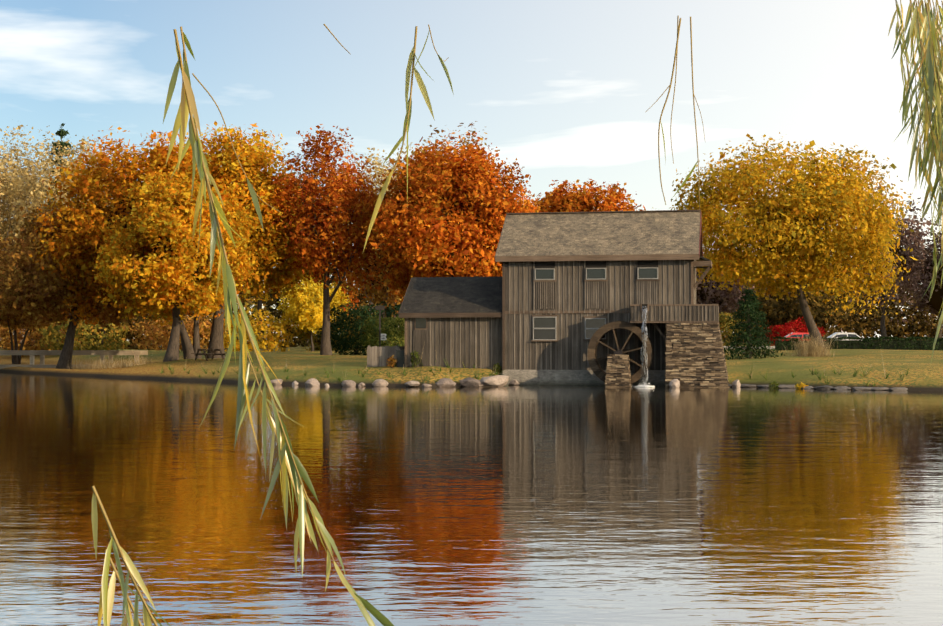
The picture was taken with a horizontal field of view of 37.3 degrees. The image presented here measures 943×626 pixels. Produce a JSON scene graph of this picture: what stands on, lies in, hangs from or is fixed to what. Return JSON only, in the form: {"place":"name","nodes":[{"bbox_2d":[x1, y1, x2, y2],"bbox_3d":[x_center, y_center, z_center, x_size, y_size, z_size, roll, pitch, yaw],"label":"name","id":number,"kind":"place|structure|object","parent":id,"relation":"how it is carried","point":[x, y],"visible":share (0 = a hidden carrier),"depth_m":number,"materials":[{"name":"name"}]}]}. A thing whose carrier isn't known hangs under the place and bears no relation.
{"place":"outdoors","nodes":[
{"label":"outdoors","id":0,"kind":"place"},
{"bbox_2d":[0,372,942,625],"bbox_3d":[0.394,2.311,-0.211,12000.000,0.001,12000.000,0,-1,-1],"label":"water","id":1,"kind":"structure","parent":0,"point":[632,506],"depth_m":19.75,"materials":[{"name":"black liquid"}]},
{"bbox_2d":[0,341,942,390],"bbox_3d":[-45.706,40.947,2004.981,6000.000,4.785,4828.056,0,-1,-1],"label":"ground","id":2,"kind":"structure","parent":0,"point":[925,372],"depth_m":76.18,"materials":[{"name":"green plant"}]},
{"bbox_2d":[0,140,35,250],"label":"tree","id":3,"kind":"object","parent":2,"relation":"on","point":[10,194],"visible":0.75,"depth_m":141.81,"materials":[{"name":"beige plant"}]},
{"bbox_2d":[0,154,47,331],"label":"tree","id":4,"kind":"object","parent":2,"relation":"on","point":[19,197],"visible":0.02,"depth_m":162.44,"materials":[{"name":"brown plant"}]},
{"bbox_2d":[0,125,65,342],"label":"tree","id":5,"kind":"object","parent":2,"relation":"on","point":[22,154],"visible":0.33,"depth_m":147.91,"materials":[{"name":"beige plant"}]},
{"bbox_2d":[0,236,68,363],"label":"tree","id":6,"kind":"object","parent":2,"relation":"on","point":[16,359],"visible":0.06,"depth_m":112.48,"materials":[{"name":"brown plant"}]},
{"bbox_2d":[0,322,80,356],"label":"bush","id":7,"kind":"object","parent":2,"relation":"on","point":[27,346],"visible":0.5,"depth_m":131.06,"materials":[{"name":"brown plant"}]},
{"bbox_2d":[13,123,74,349],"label":"pine wood","id":8,"kind":"object","parent":2,"relation":"on","point":[61,132],"visible":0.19,"depth_m":148.81,"materials":[{"name":"green plant"}]},
{"bbox_2d":[10,133,112,242],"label":"tree","id":9,"kind":"object","parent":2,"relation":"on","point":[42,186],"visible":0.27,"depth_m":137.79,"materials":[{"name":"yellow plant"}]},
{"bbox_2d":[0,317,135,348],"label":"shrub","id":10,"kind":"object","parent":2,"relation":"on","point":[65,332],"depth_m":165.00,"materials":[{"name":"orange plant"}]},
{"bbox_2d":[0,350,147,368],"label":"foot bridge rail","id":11,"kind":"object","parent":2,"relation":"on","point":[101,353],"visible":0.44,"depth_m":104.95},
{"bbox_2d":[0,199,159,368],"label":"tree","id":12,"kind":"object","parent":2,"relation":"on","point":[39,296],"visible":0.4,"depth_m":98.46,"materials":[{"name":"orange plant"}]},
{"bbox_2d":[36,318,130,349],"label":"bush","id":13,"kind":"object","parent":2,"relation":"on","point":[52,333],"visible":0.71,"depth_m":128.65,"materials":[{"name":"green plant"}]},
{"bbox_2d":[72,197,106,344],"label":"tree","id":14,"kind":"object","parent":2,"relation":"on","point":[103,331],"depth_m":150.03,"materials":[{"name":"brown plant"}]},
{"bbox_2d":[67,350,152,368],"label":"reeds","id":15,"kind":"object","parent":2,"relation":"on","point":[100,365],"visible":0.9,"depth_m":100.10,"materials":[{"name":"beige plant"}]},
{"bbox_2d":[39,314,187,349],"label":"shrub","id":16,"kind":"object","parent":2,"relation":"on","point":[128,347],"visible":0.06,"depth_m":161.18,"materials":[{"name":"yellow plant"}]},
{"bbox_2d":[29,126,250,358],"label":"autumn tree","id":17,"kind":"object","parent":2,"relation":"on","point":[125,174],"visible":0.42,"depth_m":96.91,"materials":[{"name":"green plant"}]},
{"bbox_2d":[93,304,232,349],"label":"shrub","id":18,"kind":"object","parent":2,"relation":"on","point":[139,318],"visible":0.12,"depth_m":148.83,"materials":[{"name":"orange plant"}]},
{"bbox_2d":[92,165,258,361],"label":"autumn tree","id":19,"kind":"object","parent":2,"relation":"on","point":[176,277],"visible":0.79,"depth_m":91.18,"materials":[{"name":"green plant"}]},
{"bbox_2d":[124,315,227,351],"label":"bush","id":20,"kind":"object","parent":2,"relation":"on","point":[162,336],"visible":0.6,"depth_m":124.21,"materials":[{"name":"yellow plant"}]},
{"bbox_2d":[191,349,226,360],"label":"picnic table","id":21,"kind":"object","parent":2,"relation":"on","point":[205,353],"visible":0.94,"depth_m":91.30,"materials":[{"name":"brown wood"}]},
{"bbox_2d":[142,286,289,345],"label":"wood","id":22,"kind":"object","parent":2,"relation":"on","point":[247,307],"depth_m":301.65,"materials":[{"name":"orange plant"}]},
{"bbox_2d":[144,121,315,358],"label":"autumn tree","id":23,"kind":"object","parent":2,"relation":"on","point":[273,268],"visible":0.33,"depth_m":99.38,"materials":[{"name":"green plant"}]},
{"bbox_2d":[224,289,244,349],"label":"tree","id":24,"kind":"object","parent":2,"relation":"on","point":[240,297],"depth_m":159.84,"materials":[{"name":"brown plant"}]},
{"bbox_2d":[199,308,304,351],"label":"bush","id":25,"kind":"object","parent":2,"relation":"on","point":[276,326],"visible":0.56,"depth_m":125.66,"materials":[{"name":"yellow plant"}]},
{"bbox_2d":[257,148,261,348],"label":"pine wood","id":26,"kind":"object","parent":2,"relation":"on","point":[259,305],"depth_m":164.11,"materials":[{"name":"green plant"}]},
{"bbox_2d":[224,281,330,347],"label":"shrub","id":27,"kind":"object","parent":2,"relation":"on","point":[265,305],"visible":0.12,"depth_m":180.90,"materials":[{"name":"orange plant"}]},
{"bbox_2d":[276,275,350,350],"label":"tree","id":28,"kind":"object","parent":2,"relation":"on","point":[304,309],"visible":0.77,"depth_m":124.48,"materials":[{"name":"yellow plant"}]},
{"bbox_2d":[272,163,359,344],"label":"tree","id":29,"kind":"object","parent":2,"relation":"on","point":[321,280],"depth_m":166.55,"materials":[{"name":"orange plant"}]},
{"bbox_2d":[269,124,381,354],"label":"autumn tree","id":30,"kind":"object","parent":2,"relation":"on","point":[335,190],"visible":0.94,"depth_m":98.31,"materials":[{"name":"orange plant"}]},
{"bbox_2d":[263,276,401,347],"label":"shrub","id":31,"kind":"object","parent":2,"relation":"on","point":[269,302],"visible":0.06,"depth_m":168.66,"materials":[{"name":"orange plant"}]},
{"bbox_2d":[290,310,389,350],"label":"bush","id":32,"kind":"object","parent":2,"relation":"on","point":[303,336],"visible":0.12,"depth_m":127.37,"materials":[{"name":"green plant"}]},
{"bbox_2d":[316,303,391,354],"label":"bush","id":33,"kind":"object","parent":2,"relation":"on","point":[345,346],"visible":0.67,"depth_m":110.84,"materials":[{"name":"green plant"}]},
{"bbox_2d":[338,148,397,324],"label":"tree","id":34,"kind":"object","parent":2,"relation":"on","point":[378,168],"visible":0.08,"depth_m":158.07,"materials":[{"name":"beige plant"}]},
{"bbox_2d":[335,183,402,342],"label":"tree","id":35,"kind":"object","parent":2,"relation":"on","point":[382,294],"visible":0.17,"depth_m":154.77,"materials":[{"name":"orange plant"}]},
{"bbox_2d":[341,284,404,342],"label":"shrub","id":36,"kind":"object","parent":2,"relation":"on","point":[361,303],"visible":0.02,"depth_m":163.46,"materials":[{"name":"brown plant"}]},
{"bbox_2d":[345,301,403,344],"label":"bush","id":37,"kind":"object","parent":2,"relation":"on","point":[389,312],"visible":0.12,"depth_m":130.16,"materials":[{"name":"green plant"}]},
{"bbox_2d":[356,314,404,355],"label":"bush","id":38,"kind":"object","parent":2,"relation":"on","point":[399,340],"visible":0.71,"depth_m":106.82,"materials":[{"name":"green plant"}]},
{"bbox_2d":[375,305,385,346],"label":"sign post","id":39,"kind":"object","parent":2,"relation":"on","point":[381,336],"visible":0.96,"depth_m":87.65,"materials":[{"name":"grey"}]},
{"bbox_2d":[367,345,404,366],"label":"board fence","id":40,"kind":"object","parent":2,"relation":"on","point":[383,354],"visible":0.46,"depth_m":75.04,"materials":[{"name":"grey wood"}]},
{"bbox_2d":[386,355,396,367],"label":"sapling wood","id":41,"kind":"object","parent":2,"relation":"on","point":[391,360],"visible":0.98,"depth_m":74.05,"materials":[{"name":"orange plant"}]},
{"bbox_2d":[396,350,404,366],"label":"trash can","id":42,"kind":"object","parent":2,"relation":"on","point":[400,358],"visible":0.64,"depth_m":74.26,"materials":[{"name":"grey"}]},
{"bbox_2d":[375,139,425,289],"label":"tree","id":43,"kind":"object","parent":2,"relation":"on","point":[424,140],"visible":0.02,"depth_m":166.72,"materials":[{"name":"orange plant"}]},
{"bbox_2d":[410,350,420,367],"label":"sapling wood","id":44,"kind":"object","parent":2,"relation":"on","point":[416,357],"visible":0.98,"depth_m":73.58,"materials":[{"name":"green plant"}]},
{"bbox_2d":[351,131,544,301],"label":"autumn tree","id":45,"kind":"object","parent":2,"relation":"on","point":[436,224],"visible":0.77,"depth_m":95.37,"materials":[{"name":"orange plant"}]},
{"bbox_2d":[386,121,512,254],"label":"tree","id":46,"kind":"object","parent":2,"relation":"on","point":[442,131],"visible":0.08,"depth_m":143.47,"materials":[{"name":"orange plant"}]},
{"bbox_2d":[492,363,501,374],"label":"sapling wood","id":47,"kind":"object","parent":2,"relation":"on","point":[498,368],"visible":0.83,"depth_m":72.95,"materials":[{"name":"green plant"}]},
{"bbox_2d":[160,358,909,385],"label":"bank weeds","id":48,"kind":"object","parent":2,"relation":"on","point":[496,373],"visible":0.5,"depth_m":71.25,"materials":[{"name":"green plant"}]},
{"bbox_2d":[168,347,903,382],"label":"dry stalks","id":49,"kind":"object","parent":2,"relation":"on","point":[498,374],"visible":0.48,"depth_m":70.96,"materials":[{"name":"beige plant"}]},
{"bbox_2d":[398,210,718,385],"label":"mill","id":50,"kind":"object","parent":2,"relation":"on","point":[554,298],"visible":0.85,"depth_m":72.53,"materials":[{"name":"brown wood"}]},
{"bbox_2d":[587,321,652,383],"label":"water wheel","id":51,"kind":"object","parent":50,"relation":"attached to","point":[595,340],"visible":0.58,"depth_m":70.48,"materials":[{"name":"brown wood"}]},
{"bbox_2d":[634,306,654,386],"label":"water","id":52,"kind":"structure","parent":50,"relation":"in","point":[644,354],"depth_m":69.49,"materials":[{"name":"liquid"}]},
{"bbox_2d":[604,323,729,387],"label":"stone piers","id":53,"kind":"structure","parent":50,"relation":"attached to","point":[695,355],"depth_m":69.32,"materials":[{"name":"stone"}]},
{"bbox_2d":[526,179,645,211],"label":"tree","id":54,"kind":"object","parent":2,"relation":"on","point":[556,199],"visible":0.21,"depth_m":120.34,"materials":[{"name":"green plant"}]},
{"bbox_2d":[270,375,907,390],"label":"shore boulders","id":55,"kind":"object","parent":2,"relation":"on","point":[497,380],"visible":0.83,"depth_m":69.80,"materials":[{"name":"stone"}]},
{"bbox_2d":[696,242,754,318],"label":"tree","id":56,"kind":"object","parent":2,"relation":"on","point":[725,299],"visible":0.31,"depth_m":183.68,"materials":[{"name":"brown plant"}]},
{"bbox_2d":[719,312,752,345],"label":"bush","id":57,"kind":"object","parent":2,"relation":"on","point":[726,316],"visible":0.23,"depth_m":164.82,"materials":[{"name":"green plant"}]},
{"bbox_2d":[722,282,787,359],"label":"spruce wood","id":58,"kind":"object","parent":2,"relation":"on","point":[749,325],"visible":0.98,"depth_m":87.83,"materials":[{"name":"green plant"}]},
{"bbox_2d":[719,283,816,342],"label":"shrub","id":59,"kind":"object","parent":2,"relation":"on","point":[793,299],"visible":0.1,"depth_m":192.41,"materials":[{"name":"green plant"}]},
{"bbox_2d":[743,265,797,338],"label":"tree","id":60,"kind":"object","parent":2,"relation":"on","point":[769,294],"visible":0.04,"depth_m":200.48,"materials":[{"name":"brown plant"}]},
{"bbox_2d":[768,381,778,387],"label":"sapling wood","id":61,"kind":"object","parent":2,"relation":"on","point":[774,383],"visible":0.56,"depth_m":67.97,"materials":[{"name":"green plant"}]},
{"bbox_2d":[764,325,786,345],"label":"bush","id":62,"kind":"object","parent":2,"relation":"on","point":[773,334],"visible":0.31,"depth_m":144.19,"materials":[{"name":"red plant"}]},
{"bbox_2d":[652,132,917,352],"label":"tree","id":63,"kind":"object","parent":2,"relation":"on","point":[796,233],"visible":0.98,"depth_m":103.72,"materials":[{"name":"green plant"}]},
{"bbox_2d":[716,234,869,339],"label":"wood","id":64,"kind":"object","parent":2,"relation":"on","point":[781,322],"depth_m":265.30,"materials":[{"name":"brown plant"}]},
{"bbox_2d":[779,332,810,339],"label":"red car","id":65,"kind":"object","parent":2,"relation":"on","point":[794,335],"visible":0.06,"depth_m":131.07,"materials":[{"name":"red paint"}]},
{"bbox_2d":[769,317,824,340],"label":"bush","id":66,"kind":"object","parent":2,"relation":"on","point":[788,326],"visible":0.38,"depth_m":143.11,"materials":[{"name":"red plant"}]},
{"bbox_2d":[795,382,808,388],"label":"sapling wood","id":67,"kind":"object","parent":2,"relation":"on","point":[801,385],"visible":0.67,"depth_m":67.02,"materials":[{"name":"yellow plant"}]},
{"bbox_2d":[753,282,867,341],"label":"shrub","id":68,"kind":"object","parent":2,"relation":"on","point":[820,318],"visible":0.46,"depth_m":192.08,"materials":[{"name":"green plant"}]},
{"bbox_2d":[789,261,870,334],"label":"tree","id":69,"kind":"object","parent":2,"relation":"on","point":[825,298],"visible":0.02,"depth_m":200.87,"materials":[{"name":"brown plant"}]},
{"bbox_2d":[777,288,889,337],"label":"shrub","id":70,"kind":"object","parent":2,"relation":"on","point":[859,325],"visible":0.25,"depth_m":207.23,"materials":[{"name":"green plant"}]},
{"bbox_2d":[826,332,860,339],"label":"silver car","id":71,"kind":"object","parent":2,"relation":"on","point":[839,334],"visible":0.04,"depth_m":131.36,"materials":[{"name":"grey paint"}]},
{"bbox_2d":[773,335,942,349],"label":"hedge","id":72,"kind":"object","parent":2,"relation":"on","point":[912,343],"visible":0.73,"depth_m":116.10,"materials":[{"name":"green plant"}]},
{"bbox_2d":[829,183,940,339],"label":"tree","id":73,"kind":"object","parent":2,"relation":"on","point":[911,240],"visible":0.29,"depth_m":147.46,"materials":[{"name":"brown plant"}]},
{"bbox_2d":[837,278,936,339],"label":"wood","id":74,"kind":"object","parent":2,"relation":"on","point":[896,316],"depth_m":315.07,"materials":[{"name":"brown plant"}]},
{"bbox_2d":[839,282,942,339],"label":"shrub","id":75,"kind":"object","parent":2,"relation":"on","point":[918,314],"visible":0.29,"depth_m":210.49,"materials":[{"name":"brown plant"}]},
{"bbox_2d":[868,293,942,339],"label":"shrub","id":76,"kind":"object","parent":2,"relation":"on","point":[908,329],"visible":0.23,"depth_m":212.75,"materials":[{"name":"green plant"}]},
{"bbox_2d":[891,230,942,337],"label":"tree","id":77,"kind":"object","parent":2,"relation":"on","point":[934,303],"visible":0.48,"depth_m":165.80,"materials":[{"name":"brown plant"}]},
{"bbox_2d":[0,0,942,340],"label":"sky","id":78,"kind":"structure","parent":0,"point":[565,89],"materials":[{"name":"blue"}]},
{"bbox_2d":[91,0,942,625],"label":"willow branches","id":79,"kind":"object","parent":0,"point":[925,32],"visible":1,"depth_m":2.53,"materials":[{"name":"green plant"}]},
{"bbox_2d":[782,327,839,356],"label":"ornamental grass","id":80,"kind":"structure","parent":0,"point":[806,349],"depth_m":101.03,"materials":[{"name":"beige plant"}]}
]}

